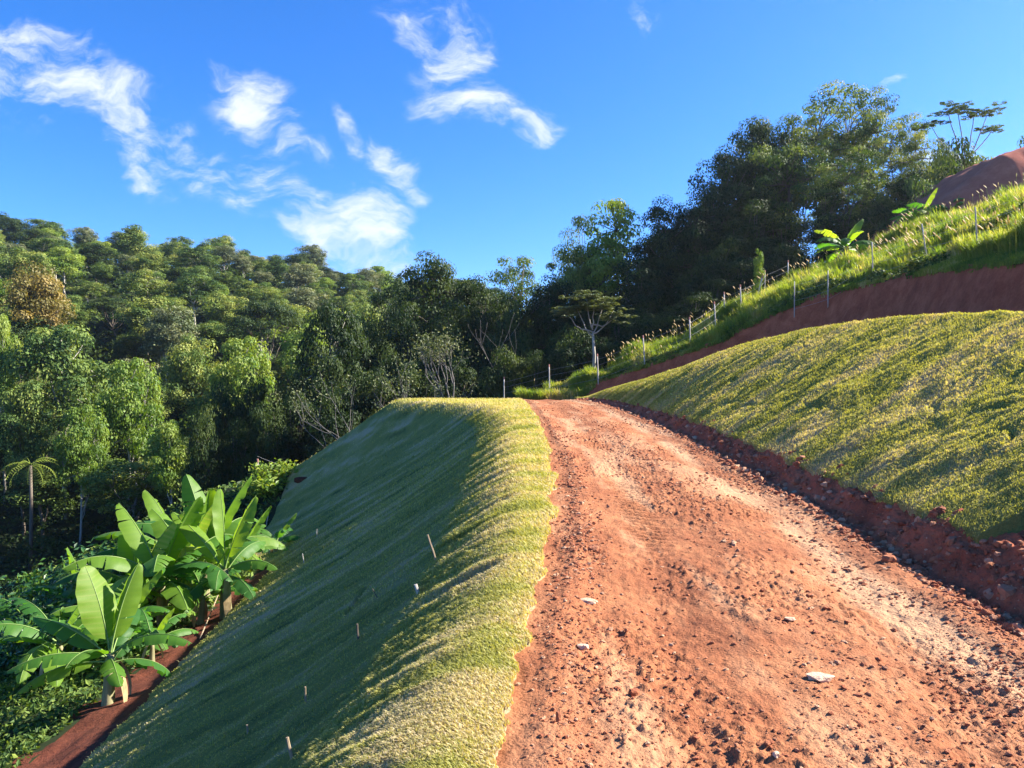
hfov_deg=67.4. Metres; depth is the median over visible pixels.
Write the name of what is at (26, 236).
forest tree
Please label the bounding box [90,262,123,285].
forest tree
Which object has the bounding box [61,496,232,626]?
banana plant
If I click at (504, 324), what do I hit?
understory tree
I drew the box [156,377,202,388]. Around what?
forest tree
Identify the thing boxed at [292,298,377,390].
forest tree
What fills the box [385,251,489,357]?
forest tree
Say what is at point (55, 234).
forest tree
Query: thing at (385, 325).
forest tree
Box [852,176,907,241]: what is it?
understory tree
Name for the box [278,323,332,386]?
forest tree
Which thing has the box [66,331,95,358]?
forest tree
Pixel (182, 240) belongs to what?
forest tree
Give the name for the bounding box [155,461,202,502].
forest tree
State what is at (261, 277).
forest tree
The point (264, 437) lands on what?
understory tree
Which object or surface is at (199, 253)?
forest tree
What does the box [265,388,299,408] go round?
forest tree
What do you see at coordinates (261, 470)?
shrub
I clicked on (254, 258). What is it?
forest tree
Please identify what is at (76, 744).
soil strip
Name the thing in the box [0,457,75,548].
forest tree
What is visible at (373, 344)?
understory tree
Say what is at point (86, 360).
forest tree
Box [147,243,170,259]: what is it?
forest tree
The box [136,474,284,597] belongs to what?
banana plant
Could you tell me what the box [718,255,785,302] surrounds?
understory tree
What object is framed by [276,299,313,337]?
forest tree
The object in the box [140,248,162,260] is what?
forest tree
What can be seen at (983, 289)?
cut bank
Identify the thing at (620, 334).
understory tree
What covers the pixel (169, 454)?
forest tree
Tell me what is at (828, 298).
wire fence
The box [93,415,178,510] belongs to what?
forest tree
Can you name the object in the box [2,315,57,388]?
forest tree
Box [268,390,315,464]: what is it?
understory tree
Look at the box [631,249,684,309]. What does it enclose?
understory tree
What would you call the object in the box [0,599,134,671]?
shrub
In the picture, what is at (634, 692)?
rock
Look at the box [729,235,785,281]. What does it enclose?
understory tree
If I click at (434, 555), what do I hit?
stake
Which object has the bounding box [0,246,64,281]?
forest tree
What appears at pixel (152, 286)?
forest tree
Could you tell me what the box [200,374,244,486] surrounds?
understory tree
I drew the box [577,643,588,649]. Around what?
rock
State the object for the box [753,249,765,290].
sapling
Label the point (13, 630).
banana plant
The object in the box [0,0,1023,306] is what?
sky
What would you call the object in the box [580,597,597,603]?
rock
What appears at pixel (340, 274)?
forest tree
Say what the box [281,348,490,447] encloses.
shrubs
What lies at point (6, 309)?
forest tree
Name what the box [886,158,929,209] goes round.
forest tree
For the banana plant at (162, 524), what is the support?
on the ground at (43, 745)
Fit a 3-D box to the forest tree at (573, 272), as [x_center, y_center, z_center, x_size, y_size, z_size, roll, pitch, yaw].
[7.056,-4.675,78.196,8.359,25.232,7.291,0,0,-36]
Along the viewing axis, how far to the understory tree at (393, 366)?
66.65 m
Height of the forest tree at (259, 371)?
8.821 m
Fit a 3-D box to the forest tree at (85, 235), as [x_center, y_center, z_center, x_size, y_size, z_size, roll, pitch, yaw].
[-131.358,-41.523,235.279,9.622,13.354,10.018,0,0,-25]
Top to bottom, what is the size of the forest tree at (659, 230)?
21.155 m
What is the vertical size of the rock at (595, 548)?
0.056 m
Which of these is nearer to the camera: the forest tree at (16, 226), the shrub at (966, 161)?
the shrub at (966, 161)
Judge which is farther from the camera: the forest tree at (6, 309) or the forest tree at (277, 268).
the forest tree at (277, 268)
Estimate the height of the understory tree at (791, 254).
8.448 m
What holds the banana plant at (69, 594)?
on the ground at (43, 745)
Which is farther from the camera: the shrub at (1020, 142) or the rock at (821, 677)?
the shrub at (1020, 142)
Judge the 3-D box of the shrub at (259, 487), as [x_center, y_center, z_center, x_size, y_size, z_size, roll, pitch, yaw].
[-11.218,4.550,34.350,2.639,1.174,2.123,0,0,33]
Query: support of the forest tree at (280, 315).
on the ground at (94, 516)
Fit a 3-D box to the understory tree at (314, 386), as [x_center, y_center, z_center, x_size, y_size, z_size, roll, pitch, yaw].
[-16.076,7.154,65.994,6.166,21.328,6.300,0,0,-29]
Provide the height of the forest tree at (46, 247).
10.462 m
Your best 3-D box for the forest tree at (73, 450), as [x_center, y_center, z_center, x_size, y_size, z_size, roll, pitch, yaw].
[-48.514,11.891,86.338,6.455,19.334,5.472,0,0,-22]
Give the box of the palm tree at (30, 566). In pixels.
[1,457,58,573]
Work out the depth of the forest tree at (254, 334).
151.20 m
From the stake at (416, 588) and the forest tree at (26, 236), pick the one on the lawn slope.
the stake at (416, 588)
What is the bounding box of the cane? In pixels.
[199,595,217,638]
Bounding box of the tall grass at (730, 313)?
[513,181,1023,399]
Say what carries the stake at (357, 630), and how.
on the lawn slope
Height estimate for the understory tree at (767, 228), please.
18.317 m
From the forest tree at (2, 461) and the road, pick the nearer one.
the road
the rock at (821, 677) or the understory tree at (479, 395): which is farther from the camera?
the understory tree at (479, 395)
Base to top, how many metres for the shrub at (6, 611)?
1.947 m
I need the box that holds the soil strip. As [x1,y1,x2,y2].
[12,568,268,767]
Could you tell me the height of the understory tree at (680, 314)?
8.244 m
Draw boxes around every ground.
[0,267,392,596]
[0,475,288,764]
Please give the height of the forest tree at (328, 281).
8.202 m
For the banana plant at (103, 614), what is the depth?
13.58 m
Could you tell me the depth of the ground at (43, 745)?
14.86 m
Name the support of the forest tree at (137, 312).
on the ground at (94, 516)
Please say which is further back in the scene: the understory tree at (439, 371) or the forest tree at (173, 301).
the forest tree at (173, 301)
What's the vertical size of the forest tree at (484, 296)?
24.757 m
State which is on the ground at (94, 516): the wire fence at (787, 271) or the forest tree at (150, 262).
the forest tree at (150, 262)
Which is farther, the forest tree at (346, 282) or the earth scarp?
the forest tree at (346, 282)
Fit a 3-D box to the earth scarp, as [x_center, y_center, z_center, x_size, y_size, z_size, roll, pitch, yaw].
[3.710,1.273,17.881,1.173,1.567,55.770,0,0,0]
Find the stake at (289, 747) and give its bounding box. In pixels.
[286,737,292,759]
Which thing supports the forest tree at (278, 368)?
on the ground at (94, 516)
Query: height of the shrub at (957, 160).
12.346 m
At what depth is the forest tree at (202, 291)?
166.49 m
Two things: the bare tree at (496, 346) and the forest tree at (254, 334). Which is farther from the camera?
the forest tree at (254, 334)
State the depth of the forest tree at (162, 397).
118.02 m
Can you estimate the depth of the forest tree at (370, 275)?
215.06 m
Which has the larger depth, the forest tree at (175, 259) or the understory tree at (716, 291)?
the forest tree at (175, 259)
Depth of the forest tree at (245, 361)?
103.09 m
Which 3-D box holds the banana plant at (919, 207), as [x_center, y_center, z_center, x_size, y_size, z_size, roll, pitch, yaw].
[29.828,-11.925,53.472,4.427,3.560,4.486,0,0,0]
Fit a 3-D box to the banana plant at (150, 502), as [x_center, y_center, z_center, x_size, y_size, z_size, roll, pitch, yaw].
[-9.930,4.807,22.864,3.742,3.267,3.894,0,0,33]
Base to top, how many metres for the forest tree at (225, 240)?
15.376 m
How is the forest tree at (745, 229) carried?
on the ground at (94, 516)
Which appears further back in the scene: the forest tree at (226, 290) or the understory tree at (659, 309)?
the forest tree at (226, 290)
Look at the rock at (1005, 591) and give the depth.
5.23 m
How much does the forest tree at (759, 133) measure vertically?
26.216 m
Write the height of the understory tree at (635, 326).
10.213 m
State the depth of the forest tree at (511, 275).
83.10 m
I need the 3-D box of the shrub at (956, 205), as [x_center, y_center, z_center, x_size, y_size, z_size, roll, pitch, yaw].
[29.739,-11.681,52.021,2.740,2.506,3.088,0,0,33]
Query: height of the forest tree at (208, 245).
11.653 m
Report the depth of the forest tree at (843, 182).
67.01 m
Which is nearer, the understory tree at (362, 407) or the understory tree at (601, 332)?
the understory tree at (362, 407)
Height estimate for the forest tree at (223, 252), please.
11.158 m
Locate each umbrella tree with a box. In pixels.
[550,289,637,367]
[911,100,1006,164]
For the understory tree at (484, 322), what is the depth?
75.69 m
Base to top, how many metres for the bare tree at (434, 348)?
6.502 m
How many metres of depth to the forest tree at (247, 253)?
263.41 m
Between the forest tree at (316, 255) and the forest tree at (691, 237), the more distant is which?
the forest tree at (316, 255)
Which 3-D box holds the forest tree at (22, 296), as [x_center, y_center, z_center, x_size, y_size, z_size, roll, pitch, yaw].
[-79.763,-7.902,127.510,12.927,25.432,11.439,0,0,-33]
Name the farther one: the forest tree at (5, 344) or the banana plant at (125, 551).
the forest tree at (5, 344)
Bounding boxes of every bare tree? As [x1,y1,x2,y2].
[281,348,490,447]
[402,325,485,398]
[468,315,515,391]
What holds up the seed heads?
on the grassy hillside
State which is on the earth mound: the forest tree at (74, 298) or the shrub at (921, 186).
the shrub at (921, 186)
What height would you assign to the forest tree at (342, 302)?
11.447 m
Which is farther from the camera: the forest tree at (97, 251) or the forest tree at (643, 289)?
the forest tree at (97, 251)
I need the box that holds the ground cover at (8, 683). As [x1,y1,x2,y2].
[0,469,289,767]
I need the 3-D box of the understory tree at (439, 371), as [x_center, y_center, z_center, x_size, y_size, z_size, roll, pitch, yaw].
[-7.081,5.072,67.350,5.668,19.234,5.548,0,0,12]
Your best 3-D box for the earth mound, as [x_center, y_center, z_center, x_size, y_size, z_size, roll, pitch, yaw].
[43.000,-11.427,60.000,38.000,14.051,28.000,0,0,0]
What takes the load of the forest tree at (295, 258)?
on the ground at (94, 516)
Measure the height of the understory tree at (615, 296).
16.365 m
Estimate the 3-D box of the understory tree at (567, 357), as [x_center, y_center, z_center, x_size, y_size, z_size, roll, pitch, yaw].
[5.410,1.322,59.617,6.061,11.571,5.933,0,0,16]
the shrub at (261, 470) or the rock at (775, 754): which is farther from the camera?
the shrub at (261, 470)
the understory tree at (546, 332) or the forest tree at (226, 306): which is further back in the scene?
the forest tree at (226, 306)
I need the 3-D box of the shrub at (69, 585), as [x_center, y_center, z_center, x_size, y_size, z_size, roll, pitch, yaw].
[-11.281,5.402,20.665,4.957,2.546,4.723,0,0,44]
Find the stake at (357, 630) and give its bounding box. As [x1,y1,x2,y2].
[356,624,358,639]
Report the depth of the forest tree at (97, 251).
199.42 m
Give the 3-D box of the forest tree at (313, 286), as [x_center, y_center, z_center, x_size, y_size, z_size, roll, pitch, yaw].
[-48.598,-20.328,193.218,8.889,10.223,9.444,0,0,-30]
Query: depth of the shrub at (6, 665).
18.39 m
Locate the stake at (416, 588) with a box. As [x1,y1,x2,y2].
[414,584,419,593]
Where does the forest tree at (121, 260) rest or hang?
on the ground at (94, 516)
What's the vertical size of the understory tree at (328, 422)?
15.424 m
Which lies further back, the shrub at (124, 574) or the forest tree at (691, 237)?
the forest tree at (691, 237)
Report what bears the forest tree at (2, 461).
on the ground at (94, 516)
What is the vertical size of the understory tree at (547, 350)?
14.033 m
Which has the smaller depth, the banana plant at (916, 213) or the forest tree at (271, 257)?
the banana plant at (916, 213)
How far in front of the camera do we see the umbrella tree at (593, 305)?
50.92 m
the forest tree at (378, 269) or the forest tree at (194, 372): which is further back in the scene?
the forest tree at (378, 269)
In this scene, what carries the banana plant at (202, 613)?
on the soil strip
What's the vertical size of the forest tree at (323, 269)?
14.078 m
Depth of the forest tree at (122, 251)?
231.09 m
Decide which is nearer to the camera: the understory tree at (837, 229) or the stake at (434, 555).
the stake at (434, 555)
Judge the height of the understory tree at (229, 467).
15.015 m
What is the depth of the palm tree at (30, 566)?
81.87 m
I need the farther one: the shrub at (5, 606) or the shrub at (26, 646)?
the shrub at (5, 606)
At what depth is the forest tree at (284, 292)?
186.91 m
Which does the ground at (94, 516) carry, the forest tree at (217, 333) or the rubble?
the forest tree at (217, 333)
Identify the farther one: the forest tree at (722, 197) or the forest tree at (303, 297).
the forest tree at (303, 297)
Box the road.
[494,399,1023,767]
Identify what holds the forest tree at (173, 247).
on the ground at (94, 516)
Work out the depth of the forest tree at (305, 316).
159.95 m
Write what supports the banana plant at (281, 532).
on the lawn slope
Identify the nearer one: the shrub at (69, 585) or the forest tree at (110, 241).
the shrub at (69, 585)
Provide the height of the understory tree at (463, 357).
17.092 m
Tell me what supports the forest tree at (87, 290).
on the ground at (94, 516)
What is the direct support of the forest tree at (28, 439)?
on the ground at (94, 516)
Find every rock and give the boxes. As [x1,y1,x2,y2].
[556,711,560,721]
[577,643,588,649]
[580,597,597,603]
[588,545,598,551]
[628,688,639,696]
[772,751,779,757]
[785,617,795,620]
[806,672,834,682]
[881,555,896,562]
[944,536,956,546]
[983,592,993,599]
[997,584,1015,599]
[1017,530,1023,539]
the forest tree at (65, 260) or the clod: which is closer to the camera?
the clod
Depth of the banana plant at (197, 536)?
18.63 m
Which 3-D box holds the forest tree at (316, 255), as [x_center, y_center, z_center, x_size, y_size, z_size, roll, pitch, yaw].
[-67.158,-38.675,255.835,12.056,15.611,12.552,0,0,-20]
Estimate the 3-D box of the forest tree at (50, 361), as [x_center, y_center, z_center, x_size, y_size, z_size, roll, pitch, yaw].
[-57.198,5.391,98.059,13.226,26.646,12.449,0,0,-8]
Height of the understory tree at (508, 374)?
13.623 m
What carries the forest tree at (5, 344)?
on the ground at (94, 516)
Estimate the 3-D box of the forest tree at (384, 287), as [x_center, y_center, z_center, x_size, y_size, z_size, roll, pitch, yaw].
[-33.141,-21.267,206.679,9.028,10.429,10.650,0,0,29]
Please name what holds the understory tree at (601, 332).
on the ground at (94, 516)
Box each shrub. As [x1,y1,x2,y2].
[0,532,171,614]
[0,568,121,655]
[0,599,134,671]
[0,633,35,679]
[12,569,48,609]
[83,544,171,605]
[232,474,288,497]
[248,458,302,481]
[902,144,956,197]
[906,177,934,208]
[931,156,961,183]
[936,135,979,181]
[974,154,993,163]
[1017,135,1023,147]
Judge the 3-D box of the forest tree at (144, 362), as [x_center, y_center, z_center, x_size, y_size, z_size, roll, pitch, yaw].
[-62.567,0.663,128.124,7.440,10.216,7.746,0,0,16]
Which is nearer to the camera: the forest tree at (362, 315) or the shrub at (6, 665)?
the shrub at (6, 665)
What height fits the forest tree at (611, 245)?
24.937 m
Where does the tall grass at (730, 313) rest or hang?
on the grassy hillside
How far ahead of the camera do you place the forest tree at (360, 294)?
195.93 m
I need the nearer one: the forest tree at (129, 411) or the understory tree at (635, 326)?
the understory tree at (635, 326)
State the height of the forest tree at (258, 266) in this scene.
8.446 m
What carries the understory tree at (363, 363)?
on the ground at (94, 516)
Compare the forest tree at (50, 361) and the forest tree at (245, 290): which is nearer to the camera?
the forest tree at (50, 361)
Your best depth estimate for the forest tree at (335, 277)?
237.11 m
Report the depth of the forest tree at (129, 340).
136.05 m
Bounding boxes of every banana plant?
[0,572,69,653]
[0,578,135,687]
[5,563,191,706]
[23,547,150,628]
[50,570,197,650]
[54,511,212,607]
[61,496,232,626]
[93,505,261,603]
[94,490,216,568]
[105,608,197,669]
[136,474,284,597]
[150,548,258,627]
[162,489,277,618]
[214,506,288,571]
[250,513,299,552]
[814,219,877,261]
[889,187,943,225]
[906,198,964,222]
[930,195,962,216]
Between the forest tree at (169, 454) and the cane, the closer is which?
the cane
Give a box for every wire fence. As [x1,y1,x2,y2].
[503,260,788,397]
[794,197,1022,316]
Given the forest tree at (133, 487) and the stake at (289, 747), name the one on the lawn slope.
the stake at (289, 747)
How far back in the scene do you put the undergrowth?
95.52 m
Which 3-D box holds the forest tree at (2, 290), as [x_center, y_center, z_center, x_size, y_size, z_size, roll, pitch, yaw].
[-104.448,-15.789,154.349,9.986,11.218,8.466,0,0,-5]
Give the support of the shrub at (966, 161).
on the earth mound
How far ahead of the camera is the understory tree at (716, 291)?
62.08 m
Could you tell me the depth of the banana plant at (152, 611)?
17.11 m
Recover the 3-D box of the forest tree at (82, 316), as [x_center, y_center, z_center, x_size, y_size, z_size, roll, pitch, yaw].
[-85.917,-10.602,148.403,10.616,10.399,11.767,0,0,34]
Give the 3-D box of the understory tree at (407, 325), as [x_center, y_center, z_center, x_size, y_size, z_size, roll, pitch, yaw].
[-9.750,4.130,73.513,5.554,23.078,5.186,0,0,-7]
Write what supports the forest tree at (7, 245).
on the ground at (94, 516)
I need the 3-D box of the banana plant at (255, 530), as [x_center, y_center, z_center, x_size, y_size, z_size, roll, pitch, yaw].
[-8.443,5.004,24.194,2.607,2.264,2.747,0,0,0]
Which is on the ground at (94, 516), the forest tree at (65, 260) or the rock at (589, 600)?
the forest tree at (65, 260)
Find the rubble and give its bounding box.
[577,397,1023,637]
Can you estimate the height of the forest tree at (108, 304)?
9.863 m
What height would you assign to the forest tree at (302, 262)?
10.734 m
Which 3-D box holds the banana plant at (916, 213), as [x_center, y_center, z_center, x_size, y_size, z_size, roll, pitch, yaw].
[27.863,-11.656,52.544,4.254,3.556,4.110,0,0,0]
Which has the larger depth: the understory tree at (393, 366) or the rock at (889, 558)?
the understory tree at (393, 366)
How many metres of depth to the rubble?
7.08 m
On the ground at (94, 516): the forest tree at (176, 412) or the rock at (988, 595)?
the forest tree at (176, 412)
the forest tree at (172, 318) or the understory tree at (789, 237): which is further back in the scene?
the forest tree at (172, 318)
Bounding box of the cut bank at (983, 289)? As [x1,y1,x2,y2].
[557,259,1023,395]
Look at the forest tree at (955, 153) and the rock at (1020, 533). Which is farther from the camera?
the forest tree at (955, 153)
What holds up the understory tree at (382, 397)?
on the ground at (94, 516)
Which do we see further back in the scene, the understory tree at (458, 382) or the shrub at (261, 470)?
the understory tree at (458, 382)
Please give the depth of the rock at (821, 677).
4.01 m
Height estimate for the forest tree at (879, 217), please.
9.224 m
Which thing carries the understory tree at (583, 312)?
on the ground at (94, 516)
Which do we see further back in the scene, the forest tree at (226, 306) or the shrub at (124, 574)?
the forest tree at (226, 306)
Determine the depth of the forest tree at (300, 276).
197.33 m
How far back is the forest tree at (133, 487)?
85.93 m
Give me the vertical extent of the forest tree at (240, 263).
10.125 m
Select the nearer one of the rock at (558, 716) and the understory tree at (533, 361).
the rock at (558, 716)
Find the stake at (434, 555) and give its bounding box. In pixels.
[427,535,435,558]
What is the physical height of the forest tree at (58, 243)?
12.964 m
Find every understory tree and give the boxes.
[176,401,231,498]
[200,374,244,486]
[211,417,254,487]
[218,367,278,474]
[233,394,299,481]
[266,368,313,455]
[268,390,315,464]
[294,345,347,460]
[302,380,361,459]
[338,362,387,433]
[343,347,381,409]
[346,317,391,380]
[362,366,413,421]
[371,344,412,408]
[385,307,427,375]
[397,360,446,398]
[406,332,449,396]
[429,306,468,375]
[429,356,476,398]
[437,341,481,397]
[454,310,493,362]
[465,367,505,398]
[468,332,522,393]
[476,344,538,398]
[488,298,543,374]
[503,329,539,387]
[521,349,569,390]
[536,299,577,352]
[537,326,612,390]
[539,322,585,374]
[568,268,613,335]
[575,336,628,369]
[576,315,622,368]
[592,276,629,323]
[595,306,642,357]
[616,308,659,348]
[618,293,669,330]
[627,311,679,345]
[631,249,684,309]
[654,291,720,336]
[665,263,726,317]
[698,274,743,315]
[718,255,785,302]
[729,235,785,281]
[758,207,778,244]
[766,242,814,284]
[767,215,823,270]
[793,183,864,268]
[840,183,887,247]
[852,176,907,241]
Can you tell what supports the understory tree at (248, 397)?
on the ground at (94, 516)
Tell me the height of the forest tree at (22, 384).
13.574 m
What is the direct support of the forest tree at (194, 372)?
on the ground at (94, 516)
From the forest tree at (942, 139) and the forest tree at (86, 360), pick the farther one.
the forest tree at (86, 360)
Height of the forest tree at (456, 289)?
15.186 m
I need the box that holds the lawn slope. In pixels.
[79,399,556,767]
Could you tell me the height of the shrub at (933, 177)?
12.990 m
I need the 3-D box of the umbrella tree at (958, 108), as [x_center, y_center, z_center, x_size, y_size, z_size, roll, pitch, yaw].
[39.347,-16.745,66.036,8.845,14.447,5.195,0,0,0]
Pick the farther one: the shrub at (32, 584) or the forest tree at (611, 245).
the forest tree at (611, 245)
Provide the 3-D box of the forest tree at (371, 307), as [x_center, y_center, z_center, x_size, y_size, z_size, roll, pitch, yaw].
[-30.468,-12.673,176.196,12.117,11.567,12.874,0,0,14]
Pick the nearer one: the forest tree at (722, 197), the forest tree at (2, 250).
the forest tree at (722, 197)
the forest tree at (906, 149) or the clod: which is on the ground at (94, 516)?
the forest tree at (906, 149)
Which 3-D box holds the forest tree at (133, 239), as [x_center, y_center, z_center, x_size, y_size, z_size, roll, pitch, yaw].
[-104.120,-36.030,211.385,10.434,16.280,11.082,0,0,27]
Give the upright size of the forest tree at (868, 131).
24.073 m
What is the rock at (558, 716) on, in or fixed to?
on the road
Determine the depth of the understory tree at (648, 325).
59.72 m
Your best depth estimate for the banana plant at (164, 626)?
15.74 m
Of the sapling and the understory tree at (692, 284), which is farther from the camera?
the understory tree at (692, 284)
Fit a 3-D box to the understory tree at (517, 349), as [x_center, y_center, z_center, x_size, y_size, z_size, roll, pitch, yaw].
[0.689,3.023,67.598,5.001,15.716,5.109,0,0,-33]
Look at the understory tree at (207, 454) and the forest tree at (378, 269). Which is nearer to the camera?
the understory tree at (207, 454)
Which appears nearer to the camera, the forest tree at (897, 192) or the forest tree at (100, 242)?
the forest tree at (897, 192)
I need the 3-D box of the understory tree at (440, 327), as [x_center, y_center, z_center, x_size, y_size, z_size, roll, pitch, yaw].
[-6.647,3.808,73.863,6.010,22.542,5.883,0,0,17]
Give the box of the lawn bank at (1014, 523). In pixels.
[582,312,1023,543]
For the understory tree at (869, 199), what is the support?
on the ground at (94, 516)
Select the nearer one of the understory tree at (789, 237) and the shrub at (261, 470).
the shrub at (261, 470)
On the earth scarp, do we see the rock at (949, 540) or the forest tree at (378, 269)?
the rock at (949, 540)
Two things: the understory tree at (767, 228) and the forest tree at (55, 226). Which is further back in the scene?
the forest tree at (55, 226)
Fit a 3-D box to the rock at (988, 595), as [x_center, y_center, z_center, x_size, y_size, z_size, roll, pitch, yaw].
[3.359,1.489,5.375,0.094,0.072,0.094,0,0,-6]
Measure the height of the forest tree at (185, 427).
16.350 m
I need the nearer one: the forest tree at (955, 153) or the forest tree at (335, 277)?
the forest tree at (955, 153)
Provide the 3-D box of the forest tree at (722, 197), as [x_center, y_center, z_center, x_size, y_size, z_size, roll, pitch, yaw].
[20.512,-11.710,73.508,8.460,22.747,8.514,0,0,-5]
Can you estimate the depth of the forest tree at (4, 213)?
248.09 m
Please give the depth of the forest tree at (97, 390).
120.89 m
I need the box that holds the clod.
[294,477,306,482]
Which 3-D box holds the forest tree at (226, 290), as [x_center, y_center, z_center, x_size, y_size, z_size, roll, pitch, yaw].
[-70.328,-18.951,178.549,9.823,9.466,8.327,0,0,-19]
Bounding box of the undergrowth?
[0,241,545,595]
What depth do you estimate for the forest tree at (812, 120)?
77.47 m
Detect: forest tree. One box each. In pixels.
[0,211,8,236]
[0,215,28,241]
[0,245,11,271]
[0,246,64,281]
[0,261,77,371]
[0,278,14,302]
[0,299,15,318]
[0,313,22,501]
[0,379,71,538]
[0,412,21,472]
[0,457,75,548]
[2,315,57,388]
[2,323,118,518]
[4,243,29,255]
[4,376,78,459]
[13,227,50,249]
[20,218,71,240]
[26,237,82,278]
[32,236,76,251]
[39,227,62,238]
[41,246,86,296]
[48,404,112,555]
[51,294,89,311]
[55,302,103,329]
[57,449,109,504]
[64,226,99,244]
[64,281,108,301]
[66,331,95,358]
[71,359,101,381]
[75,457,175,521]
[76,242,121,281]
[79,381,109,402]
[81,297,136,338]
[90,240,115,259]
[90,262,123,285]
[93,357,166,513]
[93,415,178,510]
[104,231,121,251]
[105,332,159,362]
[108,358,162,386]
[109,295,192,357]
[112,224,158,257]
[112,254,134,276]
[115,243,136,257]
[116,268,176,302]
[121,251,178,272]
[137,305,199,395]
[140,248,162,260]
[141,385,173,430]
[141,419,191,504]
[143,297,190,313]
[143,328,210,363]
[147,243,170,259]
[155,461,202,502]
[156,333,222,420]
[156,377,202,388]
[158,380,212,432]
[159,236,195,254]
[159,266,220,283]
[162,272,225,324]
[163,242,188,258]
[168,252,195,267]
[173,265,213,301]
[174,246,222,272]
[176,386,266,441]
[192,282,229,318]
[194,241,227,261]
[194,320,247,360]
[198,291,248,331]
[202,335,276,414]
[203,234,237,265]
[209,245,245,272]
[211,271,245,292]
[221,299,305,365]
[221,361,276,374]
[225,255,252,278]
[233,280,281,303]
[236,249,251,258]
[236,313,284,350]
[249,255,268,270]
[249,259,270,275]
[251,271,275,293]
[263,258,289,287]
[264,288,293,301]
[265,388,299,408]
[266,254,287,263]
[271,351,295,388]
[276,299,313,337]
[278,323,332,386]
[279,263,323,293]
[281,287,329,334]
[283,253,314,286]
[291,261,321,284]
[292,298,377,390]
[293,244,328,273]
[302,308,348,336]
[304,282,336,303]
[317,277,336,290]
[318,267,334,279]
[319,271,345,276]
[322,272,340,281]
[324,294,364,317]
[335,273,374,295]
[344,298,386,359]
[346,289,371,303]
[352,303,392,320]
[354,268,384,299]
[360,273,412,362]
[370,265,394,292]
[375,285,395,304]
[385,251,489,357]
[444,273,513,359]
[448,280,480,303]
[484,255,544,333]
[513,272,591,373]
[542,215,616,332]
[576,198,651,323]
[603,250,673,337]
[619,194,698,310]
[650,195,734,315]
[684,143,771,264]
[711,115,809,248]
[713,198,778,280]
[745,112,836,245]
[782,79,882,211]
[806,144,890,250]
[817,85,913,207]
[855,193,906,250]
[869,111,941,182]
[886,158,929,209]
[920,137,954,176]
[929,149,961,171]
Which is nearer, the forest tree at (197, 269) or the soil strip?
the soil strip
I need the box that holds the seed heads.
[533,173,1023,390]
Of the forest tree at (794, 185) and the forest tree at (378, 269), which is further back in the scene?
the forest tree at (378, 269)
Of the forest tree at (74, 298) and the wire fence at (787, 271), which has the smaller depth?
the wire fence at (787, 271)
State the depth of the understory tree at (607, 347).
59.32 m
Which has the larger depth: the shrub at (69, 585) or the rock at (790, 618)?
the shrub at (69, 585)
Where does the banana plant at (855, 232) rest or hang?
on the grassy hillside
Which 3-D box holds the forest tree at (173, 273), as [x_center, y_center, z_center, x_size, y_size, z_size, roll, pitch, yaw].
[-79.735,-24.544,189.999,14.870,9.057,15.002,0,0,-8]
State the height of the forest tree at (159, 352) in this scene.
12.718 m
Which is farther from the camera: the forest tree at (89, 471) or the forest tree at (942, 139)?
the forest tree at (89, 471)
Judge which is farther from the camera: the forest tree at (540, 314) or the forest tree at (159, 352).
the forest tree at (159, 352)
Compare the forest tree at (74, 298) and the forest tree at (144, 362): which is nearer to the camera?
the forest tree at (144, 362)
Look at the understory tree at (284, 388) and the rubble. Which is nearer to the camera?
the rubble
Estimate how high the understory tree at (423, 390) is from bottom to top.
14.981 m
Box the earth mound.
[871,147,1023,243]
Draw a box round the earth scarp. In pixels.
[573,398,1023,621]
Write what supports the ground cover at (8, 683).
on the ground at (43, 745)
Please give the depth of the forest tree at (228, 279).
193.47 m

